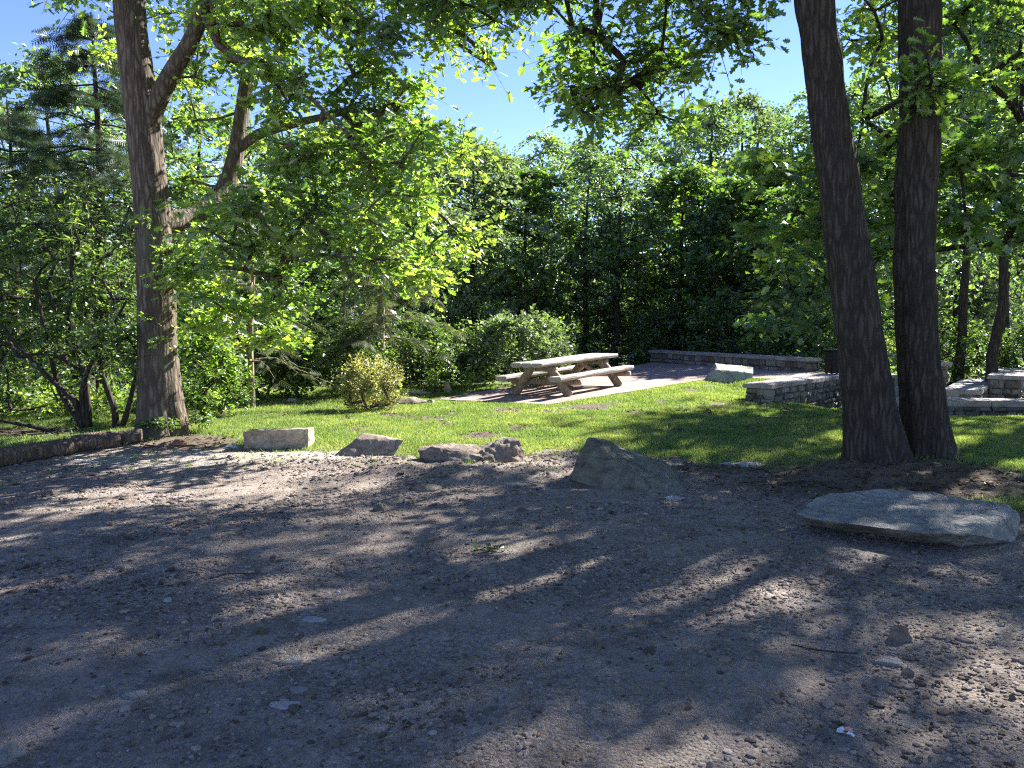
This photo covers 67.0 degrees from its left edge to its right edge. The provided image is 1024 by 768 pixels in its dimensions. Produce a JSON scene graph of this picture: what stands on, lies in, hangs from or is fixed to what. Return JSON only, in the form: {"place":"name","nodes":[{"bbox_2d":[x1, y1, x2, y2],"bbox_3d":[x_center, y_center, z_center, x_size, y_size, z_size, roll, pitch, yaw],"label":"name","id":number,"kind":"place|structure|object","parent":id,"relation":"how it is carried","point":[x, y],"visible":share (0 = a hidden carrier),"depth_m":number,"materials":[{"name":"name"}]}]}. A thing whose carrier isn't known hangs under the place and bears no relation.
{"place":"outdoors","nodes":[
{"label":"outdoors","id":0,"kind":"place"},
{"bbox_2d":[0,440,1023,767],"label":"gravel lot","id":1,"kind":"structure","parent":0,"point":[36,676],"depth_m":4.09,"materials":[{"name":"gravel"}]},
{"bbox_2d":[0,741,28,767],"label":"stone","id":2,"kind":"object","parent":1,"relation":"on","point":[12,752],"visible":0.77,"depth_m":2.88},
{"bbox_2d":[0,438,77,466],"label":"edging log","id":3,"kind":"object","parent":1,"relation":"on","point":[18,454],"visible":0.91,"depth_m":9.24,"materials":[{"name":"brown wood"}]},
{"bbox_2d":[71,431,120,451],"bbox_3d":[-5.395,0.745,10.027,0.241,0.240,0.541,4,6,42],"label":"edging log","id":4,"kind":"object","parent":1,"relation":"on","point":[97,440],"visible":0.91,"depth_m":9.96,"materials":[{"name":"brown wood"}]},
{"bbox_2d":[121,690,147,699],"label":"flat stone","id":5,"kind":"object","parent":1,"relation":"on","point":[134,695],"visible":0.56,"depth_m":3.37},
{"bbox_2d":[269,701,299,709],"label":"flat stone","id":6,"kind":"object","parent":1,"relation":"on","point":[282,705],"visible":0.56,"depth_m":3.28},
{"bbox_2d":[272,656,303,664],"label":"flat stone","id":7,"kind":"object","parent":1,"relation":"on","point":[294,661],"visible":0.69,"depth_m":3.66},
{"bbox_2d":[290,686,308,693],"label":"flat stone","id":8,"kind":"object","parent":1,"relation":"on","point":[298,689],"visible":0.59,"depth_m":3.40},
{"bbox_2d":[301,616,326,621],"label":"flat stone","id":9,"kind":"object","parent":1,"relation":"on","point":[312,619],"visible":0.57,"depth_m":4.21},
{"bbox_2d":[335,433,402,456],"bbox_3d":[-1.775,0.815,9.642,0.902,0.396,0.717,0,4,0],"label":"rock","id":10,"kind":"object","parent":1,"relation":"on","point":[366,444],"visible":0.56,"depth_m":9.40,"materials":[{"name":"stone"}]},
{"bbox_2d":[412,483,441,491],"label":"stone","id":11,"kind":"object","parent":1,"relation":"on","point":[423,487],"visible":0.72,"depth_m":7.49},
{"bbox_2d":[418,442,481,462],"bbox_3d":[-0.715,0.878,9.051,0.775,0.322,0.681,0,4,0],"label":"rock","id":12,"kind":"object","parent":1,"relation":"on","point":[445,452],"visible":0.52,"depth_m":8.94,"materials":[{"name":"stone"}]},
{"bbox_2d":[472,539,506,553],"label":"leafy sprig","id":13,"kind":"object","parent":1,"relation":"on","point":[486,544],"visible":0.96,"depth_m":5.51,"materials":[{"name":"green plant"}]},
{"bbox_2d":[476,436,523,462],"bbox_3d":[-0.251,0.846,9.216,0.797,0.450,0.963,0,4,0],"label":"rock","id":14,"kind":"object","parent":1,"relation":"on","point":[505,449],"visible":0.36,"depth_m":8.98,"materials":[{"name":"stone"}]},
{"bbox_2d":[569,437,686,493],"bbox_3d":[1.197,0.867,7.929,1.232,0.586,1.122,1,4,15],"label":"boulder","id":15,"kind":"object","parent":1,"relation":"on","point":[601,463],"visible":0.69,"depth_m":7.79,"materials":[{"name":"stone"}]},
{"bbox_2d":[792,644,857,653],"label":"twig","id":16,"kind":"object","parent":1,"relation":"on","point":[827,650],"visible":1,"depth_m":3.74,"materials":[{"name":"wood"}]},
{"bbox_2d":[870,656,903,667],"bbox_3d":[1.788,1.332,3.669,0.136,0.048,0.105,-2,5,-25],"label":"flat stone","id":17,"kind":"object","parent":1,"relation":"on","point":[890,661],"visible":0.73,"depth_m":3.66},
{"bbox_2d":[888,624,911,642],"bbox_3d":[1.967,1.285,3.945,0.106,0.122,0.093,-2,5,-22],"label":"stone","id":18,"kind":"object","parent":1,"relation":"on","point":[899,633],"visible":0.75,"depth_m":3.92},
{"bbox_2d":[797,489,1019,546],"bbox_3d":[3.196,1.062,6.184,1.431,0.234,1.609,3,5,36],"label":"stone slab","id":19,"kind":"object","parent":1,"relation":"on","point":[923,517],"depth_m":5.90,"materials":[{"name":"stone"}]},
{"bbox_2d":[0,367,1023,513],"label":"lawn","id":20,"kind":"structure","parent":0,"point":[878,479],"depth_m":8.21,"materials":[{"name":"plant"}]},
{"bbox_2d":[0,165,148,431],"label":"branching shrub","id":21,"kind":"object","parent":20,"relation":"on","point":[102,336],"visible":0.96,"depth_m":11.40,"materials":[{"name":"green plant"}]},
{"bbox_2d":[0,365,195,420],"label":"weed patch","id":22,"kind":"object","parent":20,"relation":"on","point":[47,402],"visible":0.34,"depth_m":13.50,"materials":[{"name":"green plant"}]},
{"bbox_2d":[0,10,250,407],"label":"conifer tree","id":23,"kind":"object","parent":20,"relation":"on","point":[114,161],"visible":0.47,"depth_m":13.53,"materials":[{"name":"green plant"}]},
{"bbox_2d":[118,429,142,444],"bbox_3d":[-5.109,0.711,10.323,0.317,0.220,0.195,-1,5,-18],"label":"edging log","id":24,"kind":"object","parent":20,"relation":"on","point":[129,436],"visible":0.9,"depth_m":10.26,"materials":[{"name":"brown wood"}]},
{"bbox_2d":[130,417,158,432],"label":"plant","id":25,"kind":"object","parent":20,"relation":"on","point":[142,425],"visible":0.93,"depth_m":10.56,"materials":[{"name":"green plant"}]},
{"bbox_2d":[151,413,180,432],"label":"plant","id":26,"kind":"object","parent":20,"relation":"on","point":[171,423],"visible":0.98,"depth_m":10.61,"materials":[{"name":"green plant"}]},
{"bbox_2d":[186,411,213,428],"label":"plant","id":27,"kind":"object","parent":20,"relation":"on","point":[201,420],"visible":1,"depth_m":11.01,"materials":[{"name":"green plant"}]},
{"bbox_2d":[177,316,252,419],"bbox_3d":[-5.266,-0.210,12.726,1.806,2.072,1.823,0,4,0],"label":"leafy shrub","id":28,"kind":"object","parent":20,"relation":"on","point":[223,353],"visible":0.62,"depth_m":12.54,"materials":[{"name":"green plant"}]},
{"bbox_2d":[183,352,268,416],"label":"leafy shrub","id":29,"kind":"object","parent":20,"relation":"on","point":[227,381],"visible":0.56,"depth_m":13.29,"materials":[{"name":"green plant"}]},
{"bbox_2d":[188,199,328,407],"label":"cedar tree","id":30,"kind":"object","parent":20,"relation":"on","point":[251,284],"visible":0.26,"depth_m":14.42,"materials":[{"name":"green plant"}]},
{"bbox_2d":[198,317,323,400],"bbox_3d":[-5.273,-0.560,16.389,2.681,2.170,1.872,0,4,-6],"label":"dark shrub","id":31,"kind":"object","parent":20,"relation":"on","point":[295,361],"visible":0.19,"depth_m":16.04,"materials":[{"name":"green plant"}]},
{"bbox_2d":[243,427,314,449],"bbox_3d":[-3.067,0.740,10.201,0.882,0.355,0.378,0,4,0],"label":"stone block","id":32,"kind":"object","parent":20,"relation":"on","point":[277,438],"depth_m":10.03,"materials":[{"name":"stone"}]},
{"bbox_2d":[28,0,543,437],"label":"oak tree","id":33,"kind":"object","parent":20,"relation":"on","point":[157,221],"visible":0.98,"depth_m":10.41,"materials":[{"name":"green plant"}]},
{"bbox_2d":[241,300,367,399],"bbox_3d":[-4.637,-0.642,16.718,2.602,2.460,2.183,1,4,15],"label":"dark shrub","id":34,"kind":"object","parent":20,"relation":"on","point":[316,317],"visible":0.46,"depth_m":16.50,"materials":[{"name":"green plant"}]},
{"bbox_2d":[281,314,403,394],"bbox_3d":[-3.827,-0.629,17.249,2.910,2.029,2.257,0,4,0],"label":"dark shrub","id":35,"kind":"object","parent":20,"relation":"on","point":[349,328],"visible":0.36,"depth_m":16.89,"materials":[{"name":"green plant"}]},
{"bbox_2d":[330,352,410,411],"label":"yellow bush","id":36,"kind":"object","parent":20,"relation":"on","point":[354,378],"visible":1,"depth_m":14.06,"materials":[{"name":"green plant"}]},
{"bbox_2d":[311,212,472,393],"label":"cedar tree","id":37,"kind":"object","parent":20,"relation":"on","point":[381,318],"visible":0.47,"depth_m":17.41,"materials":[{"name":"green plant"}]},
{"bbox_2d":[393,397,426,405],"bbox_3d":[-2.085,0.354,15.443,0.766,0.185,0.415,-2,5,-25],"label":"flat stone","id":38,"kind":"object","parent":20,"relation":"on","point":[412,400],"visible":0.45,"depth_m":15.34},
{"bbox_2d":[366,304,464,387],"bbox_3d":[-2.459,-0.784,19.219,2.636,2.383,2.065,0,4,0],"label":"dark shrub","id":39,"kind":"object","parent":20,"relation":"on","point":[418,335],"visible":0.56,"depth_m":19.23,"materials":[{"name":"green plant"}]},
{"bbox_2d":[424,367,441,391],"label":"tall weed","id":40,"kind":"object","parent":20,"relation":"on","point":[429,380],"visible":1,"depth_m":18.40,"materials":[{"name":"green plant"}]},
{"bbox_2d":[461,369,476,389],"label":"tall weed","id":41,"kind":"object","parent":20,"relation":"on","point":[467,379],"visible":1,"depth_m":19.06,"materials":[{"name":"green plant"}]},
{"bbox_2d":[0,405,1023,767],"bbox_3d":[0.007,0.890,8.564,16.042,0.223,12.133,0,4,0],"label":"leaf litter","id":42,"kind":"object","parent":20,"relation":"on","point":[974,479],"visible":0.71,"depth_m":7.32,"materials":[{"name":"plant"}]},
{"bbox_2d":[459,303,575,385],"bbox_3d":[0.151,-0.925,20.154,3.025,2.328,2.528,1,5,18],"label":"rounded bush","id":43,"kind":"object","parent":20,"relation":"on","point":[509,326],"visible":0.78,"depth_m":19.66,"materials":[{"name":"green plant"}]},
{"bbox_2d":[502,310,584,375],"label":"leafy shrub","id":44,"kind":"object","parent":20,"relation":"on","point":[565,333],"visible":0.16,"depth_m":23.38,"materials":[{"name":"green plant"}]},
{"bbox_2d":[407,0,916,463],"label":"tall tree","id":45,"kind":"object","parent":20,"relation":"on","point":[873,431],"visible":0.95,"depth_m":8.54,"materials":[{"name":"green plant"}]},
{"bbox_2d":[705,363,752,383],"bbox_3d":[5.380,-0.177,19.067,1.343,0.653,0.691,0,4,0],"label":"boulder","id":46,"kind":"object","parent":20,"relation":"on","point":[724,372],"visible":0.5,"depth_m":18.90,"materials":[{"name":"stone"}]},
{"bbox_2d":[648,350,821,371],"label":"stone wall","id":47,"kind":"structure","parent":20,"relation":"on","point":[785,363],"depth_m":22.31,"materials":[{"name":"stone"}]},
{"bbox_2d":[742,373,841,408],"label":"stone wall","id":48,"kind":"structure","parent":20,"relation":"on","point":[823,389],"depth_m":16.38,"materials":[{"name":"stone"}]},
{"bbox_2d":[824,349,837,373],"bbox_3d":[7.697,-0.537,18.442,0.400,0.588,0.340,-1,4,-12],"label":"metal box","id":49,"kind":"object","parent":48,"relation":"on","point":[831,362],"visible":0.66,"depth_m":18.30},
{"bbox_2d":[706,0,1023,345],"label":"maple tree","id":50,"kind":"object","parent":20,"relation":"on","point":[964,153],"visible":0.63,"depth_m":10.76,"materials":[{"name":"green plant"}]},
{"bbox_2d":[806,0,1015,460],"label":"tall tree","id":51,"kind":"object","parent":20,"relation":"on","point":[919,78],"visible":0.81,"depth_m":8.48,"materials":[{"name":"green plant"}]},
{"bbox_2d":[894,387,963,397],"bbox_3d":[8.950,0.337,16.622,1.000,0.500,1.000,-1,4,-8],"label":"stone step","id":52,"kind":"object","parent":20,"relation":"on","point":[951,392],"visible":0.13,"depth_m":16.16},
{"bbox_2d":[941,361,951,386],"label":"stone pillar","id":53,"kind":"structure","parent":20,"relation":"on","point":[945,366],"depth_m":17.70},
{"bbox_2d":[896,397,1023,415],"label":"stone wall","id":54,"kind":"structure","parent":20,"relation":"on","point":[984,406],"depth_m":14.91,"materials":[{"name":"stone"}]},
{"bbox_2d":[946,0,1023,129],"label":"shade tree","id":55,"kind":"object","parent":20,"relation":"on","point":[1012,75],"visible":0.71,"depth_m":12.45,"materials":[{"name":"green plant"}]},
{"bbox_2d":[0,0,1023,270],"label":"sky","id":56,"kind":"structure","parent":0,"point":[490,109],"materials":[{"name":"blue"}]},
{"bbox_2d":[4,240,1023,398],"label":"ground","id":57,"kind":"structure","parent":0,"point":[944,282],"depth_m":52.56,"materials":[{"name":"plant"}]},
{"bbox_2d":[0,84,90,352],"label":"broadleaf tree","id":58,"kind":"object","parent":57,"relation":"on","point":[4,108],"visible":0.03,"depth_m":23.61,"materials":[{"name":"plant"}]},
{"bbox_2d":[0,99,136,385],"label":"conifer tree","id":59,"kind":"object","parent":57,"relation":"on","point":[28,142],"visible":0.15,"depth_m":16.72,"materials":[{"name":"green plant"}]},
{"bbox_2d":[0,42,200,387],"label":"broadleaf tree","id":60,"kind":"object","parent":57,"relation":"on","point":[15,78],"visible":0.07,"depth_m":25.69,"materials":[{"name":"plant"}]},
{"bbox_2d":[38,50,222,378],"bbox_3d":[-14.203,-5.062,29.917,8.867,15.041,8.194,2,5,21],"label":"slender tree","id":61,"kind":"object","parent":57,"relation":"on","point":[105,120],"visible":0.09,"depth_m":29.09,"materials":[{"name":"plant"}]},
{"bbox_2d":[76,93,337,385],"bbox_3d":[-10.247,-3.855,25.858,8.545,11.306,8.022,-2,5,-23],"label":"broadleaf tree","id":62,"kind":"object","parent":57,"relation":"on","point":[189,131],"visible":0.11,"depth_m":24.86,"materials":[{"name":"plant"}]},
{"bbox_2d":[171,123,345,364],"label":"broadleaf tree","id":63,"kind":"object","parent":57,"relation":"on","point":[223,158],"visible":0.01,"depth_m":40.26,"materials":[{"name":"plant"}]},
{"bbox_2d":[134,179,397,386],"bbox_3d":[-7.215,-2.666,22.723,7.349,6.829,7.512,4,6,40],"label":"broadleaf tree","id":64,"kind":"object","parent":57,"relation":"on","point":[311,290],"visible":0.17,"depth_m":22.24,"materials":[{"name":"plant"}]},
{"bbox_2d":[224,113,388,383],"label":"broadleaf tree","id":65,"kind":"object","parent":57,"relation":"on","point":[317,264],"visible":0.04,"depth_m":28.71,"materials":[{"name":"plant"}]},
{"bbox_2d":[290,150,405,363],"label":"broadleaf tree","id":66,"kind":"object","parent":57,"relation":"on","point":[346,272],"visible":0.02,"depth_m":45.49,"materials":[{"name":"plant"}]},
{"bbox_2d":[238,107,494,384],"bbox_3d":[-6.634,-4.965,33.816,10.730,14.197,10.073,-2,5,-23],"label":"broadleaf tree","id":67,"kind":"object","parent":57,"relation":"on","point":[363,193],"visible":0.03,"depth_m":32.53,"materials":[{"name":"plant"}]},
{"bbox_2d":[325,146,513,385],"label":"broadleaf tree","id":68,"kind":"object","parent":57,"relation":"on","point":[457,299],"visible":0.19,"depth_m":25.98,"materials":[{"name":"green plant"}]},
{"bbox_2d":[339,159,530,383],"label":"broadleaf tree","id":69,"kind":"object","parent":57,"relation":"on","point":[480,205],"visible":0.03,"depth_m":42.75,"materials":[{"name":"plant"}]},
{"bbox_2d":[409,319,521,383],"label":"dark shrub","id":70,"kind":"object","parent":57,"relation":"on","point":[459,354],"visible":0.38,"depth_m":20.22,"materials":[{"name":"green plant"}]},
{"bbox_2d":[386,129,578,382],"bbox_3d":[-1.520,-3.630,29.045,7.495,11.806,7.846,4,6,44],"label":"broadleaf tree","id":71,"kind":"object","parent":57,"relation":"on","point":[476,197],"visible":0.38,"depth_m":28.09,"materials":[{"name":"green plant"}]},
{"bbox_2d":[0,340,1023,397],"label":"undergrowth","id":72,"kind":"object","parent":57,"relation":"on","point":[893,366],"visible":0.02,"depth_m":23.25,"materials":[{"name":"green plant"}]},
{"bbox_2d":[425,142,599,368],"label":"broadleaf tree","id":73,"kind":"object","parent":57,"relation":"on","point":[477,172],"visible":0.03,"depth_m":46.25,"materials":[{"name":"plant"}]},
{"bbox_2d":[2,189,1022,335],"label":"distant wood","id":74,"kind":"object","parent":57,"relation":"on","point":[464,258],"visible":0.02,"depth_m":60.67,"materials":[{"name":"green plant"}]},
{"bbox_2d":[397,162,630,373],"bbox_3d":[0.092,-3.437,30.722,9.264,10.610,9.064,-3,5,-38],"label":"broadleaf tree","id":75,"kind":"object","parent":57,"relation":"on","point":[539,176],"visible":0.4,"depth_m":29.71,"materials":[{"name":"plant"}]},
{"bbox_2d":[457,118,620,343],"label":"broadleaf tree","id":76,"kind":"object","parent":57,"relation":"on","point":[551,145],"visible":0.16,"depth_m":37.03,"materials":[{"name":"plant"}]},
{"bbox_2d":[513,132,656,364],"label":"broadleaf tree","id":77,"kind":"object","parent":57,"relation":"on","point":[582,146],"visible":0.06,"depth_m":46.43,"materials":[{"name":"green plant"}]},
{"bbox_2d":[487,143,684,370],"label":"broadleaf tree","id":78,"kind":"object","parent":57,"relation":"on","point":[587,164],"visible":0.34,"depth_m":30.82,"materials":[{"name":"plant"}]},
{"bbox_2d":[542,145,699,366],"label":"slender tree","id":79,"kind":"object","parent":57,"relation":"on","point":[638,194],"visible":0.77,"depth_m":29.45,"materials":[{"name":"plant"}]},
{"bbox_2d":[551,107,706,363],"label":"broadleaf tree","id":80,"kind":"object","parent":57,"relation":"on","point":[638,146],"visible":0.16,"depth_m":35.76,"materials":[{"name":"plant"}]},
{"bbox_2d":[618,301,707,363],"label":"dark shrub","id":81,"kind":"object","parent":57,"relation":"on","point":[654,314],"visible":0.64,"depth_m":27.88,"materials":[{"name":"green plant"}]},
{"bbox_2d":[574,160,778,364],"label":"broadleaf tree","id":82,"kind":"object","parent":57,"relation":"on","point":[685,177],"visible":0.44,"depth_m":29.70,"materials":[{"name":"plant"}]},
{"bbox_2d":[622,107,735,324],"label":"broadleaf tree","id":83,"kind":"object","parent":57,"relation":"on","point":[668,143],"visible":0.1,"depth_m":47.93,"materials":[{"name":"plant"}]},
{"bbox_2d":[632,94,806,351],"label":"broadleaf tree","id":84,"kind":"object","parent":57,"relation":"on","point":[711,126],"visible":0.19,"depth_m":34.29,"materials":[{"name":"plant"}]},
{"bbox_2d":[673,290,774,354],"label":"dark shrub","id":85,"kind":"object","parent":57,"relation":"on","point":[712,311],"visible":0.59,"depth_m":25.87,"materials":[{"name":"green plant"}]},
{"bbox_2d":[645,175,824,354],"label":"broadleaf tree","id":86,"kind":"object","parent":57,"relation":"on","point":[736,206],"visible":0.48,"depth_m":27.80,"materials":[{"name":"plant"}]},
{"bbox_2d":[654,86,825,330],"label":"broadleaf tree","id":87,"kind":"object","parent":57,"relation":"on","point":[751,105],"visible":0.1,"depth_m":38.37,"materials":[{"name":"green plant"}]},
{"bbox_2d":[717,99,821,307],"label":"broadleaf tree","id":88,"kind":"object","parent":57,"relation":"on","point":[778,110],"visible":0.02,"depth_m":46.44,"materials":[{"name":"plant"}]},
{"bbox_2d":[664,160,893,362],"bbox_3d":[10.645,-3.942,30.558,8.612,9.863,8.426,2,5,29],"label":"broadleaf tree","id":89,"kind":"object","parent":57,"relation":"on","point":[771,184],"visible":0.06,"depth_m":29.92,"materials":[{"name":"plant"}]},
{"bbox_2d":[726,301,835,368],"bbox_3d":[8.289,-1.344,23.939,3.280,2.890,2.707,0,4,0],"label":"dark shrub","id":90,"kind":"object","parent":57,"relation":"on","point":[762,345],"visible":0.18,"depth_m":23.68,"materials":[{"name":"green plant"}]},
{"bbox_2d":[700,177,894,367],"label":"broadleaf tree","id":91,"kind":"object","parent":57,"relation":"on","point":[745,261],"visible":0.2,"depth_m":26.18,"materials":[{"name":"plant"}]},
{"bbox_2d":[726,88,896,307],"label":"broadleaf tree","id":92,"kind":"object","parent":57,"relation":"on","point":[801,118],"visible":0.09,"depth_m":34.30,"materials":[{"name":"plant"}]},
{"bbox_2d":[784,304,895,366],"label":"dark shrub","id":93,"kind":"object","parent":57,"relation":"on","point":[821,342],"visible":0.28,"depth_m":21.33,"materials":[{"name":"green plant"}]},
{"bbox_2d":[776,76,994,347],"bbox_3d":[15.857,-6.725,35.734,10.833,14.332,10.169,-1,4,-13],"label":"broadleaf tree","id":94,"kind":"object","parent":57,"relation":"on","point":[874,99],"visible":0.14,"depth_m":34.01,"materials":[{"name":"plant"}]},
{"bbox_2d":[846,21,960,356],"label":"broadleaf tree","id":95,"kind":"object","parent":57,"relation":"on","point":[892,47],"visible":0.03,"depth_m":42.52,"materials":[{"name":"plant"}]},
{"bbox_2d":[866,13,1023,356],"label":"broadleaf tree","id":96,"kind":"object","parent":57,"relation":"on","point":[983,313],"visible":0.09,"depth_m":32.46,"materials":[{"name":"green plant"}]},
{"bbox_2d":[874,0,1023,191],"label":"shade tree","id":97,"kind":"object","parent":57,"relation":"on","point":[985,45],"visible":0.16,"depth_m":17.53,"materials":[{"name":"green plant"}]},
{"bbox_2d":[876,12,1023,362],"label":"broadleaf tree","id":98,"kind":"object","parent":57,"relation":"on","point":[971,315],"visible":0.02,"depth_m":40.48,"materials":[{"name":"plant"}]},
{"bbox_2d":[878,0,1023,383],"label":"slender tree","id":99,"kind":"object","parent":57,"relation":"on","point":[963,303],"visible":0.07,"depth_m":20.63,"materials":[{"name":"plant"}]},
{"bbox_2d":[887,311,1015,379],"bbox_3d":[12.071,-0.982,21.463,3.222,2.201,2.787,0,4,0],"label":"dark shrub","id":100,"kind":"object","parent":57,"relation":"on","point":[978,333],"visible":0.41,"depth_m":20.97,"materials":[{"name":"green plant"}]},
{"bbox_2d":[894,0,1023,381],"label":"slender tree","id":101,"kind":"object","parent":57,"relation":"on","point":[993,350],"visible":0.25,"depth_m":18.30,"materials":[{"name":"plant"}]},
{"bbox_2d":[936,14,1023,349],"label":"broadleaf tree","id":102,"kind":"object","parent":57,"relation":"on","point":[1012,285],"visible":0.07,"depth_m":21.77,"materials":[{"name":"plant"}]},
{"bbox_2d":[983,320,1023,368],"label":"dark shrub","id":103,"kind":"object","parent":57,"relation":"on","point":[1006,359],"visible":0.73,"depth_m":20.65,"materials":[{"name":"green plant"}]},
{"bbox_2d":[987,368,1023,397],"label":"stone wall","id":104,"kind":"structure","parent":57,"relation":"on","point":[1005,382],"depth_m":17.30,"materials":[{"name":"stone"}]},
{"bbox_2d":[436,363,823,404],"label":"patio","id":105,"kind":"structure","parent":0,"point":[647,376],"depth_m":18.94,"materials":[{"name":"concrete"}]},
{"bbox_2d":[496,353,633,395],"bbox_3d":[1.334,-0.211,18.209,1.901,0.824,3.350,1,6,38],"label":"picnic table","id":106,"kind":"object","parent":105,"relation":"on","point":[571,375],"visible":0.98,"depth_m":17.60,"materials":[{"name":"wood"}]},
{"bbox_2d":[946,379,988,397],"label":"stone wall","id":107,"kind":"structure","parent":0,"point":[975,388],"depth_m":16.77,"materials":[{"name":"stone"}]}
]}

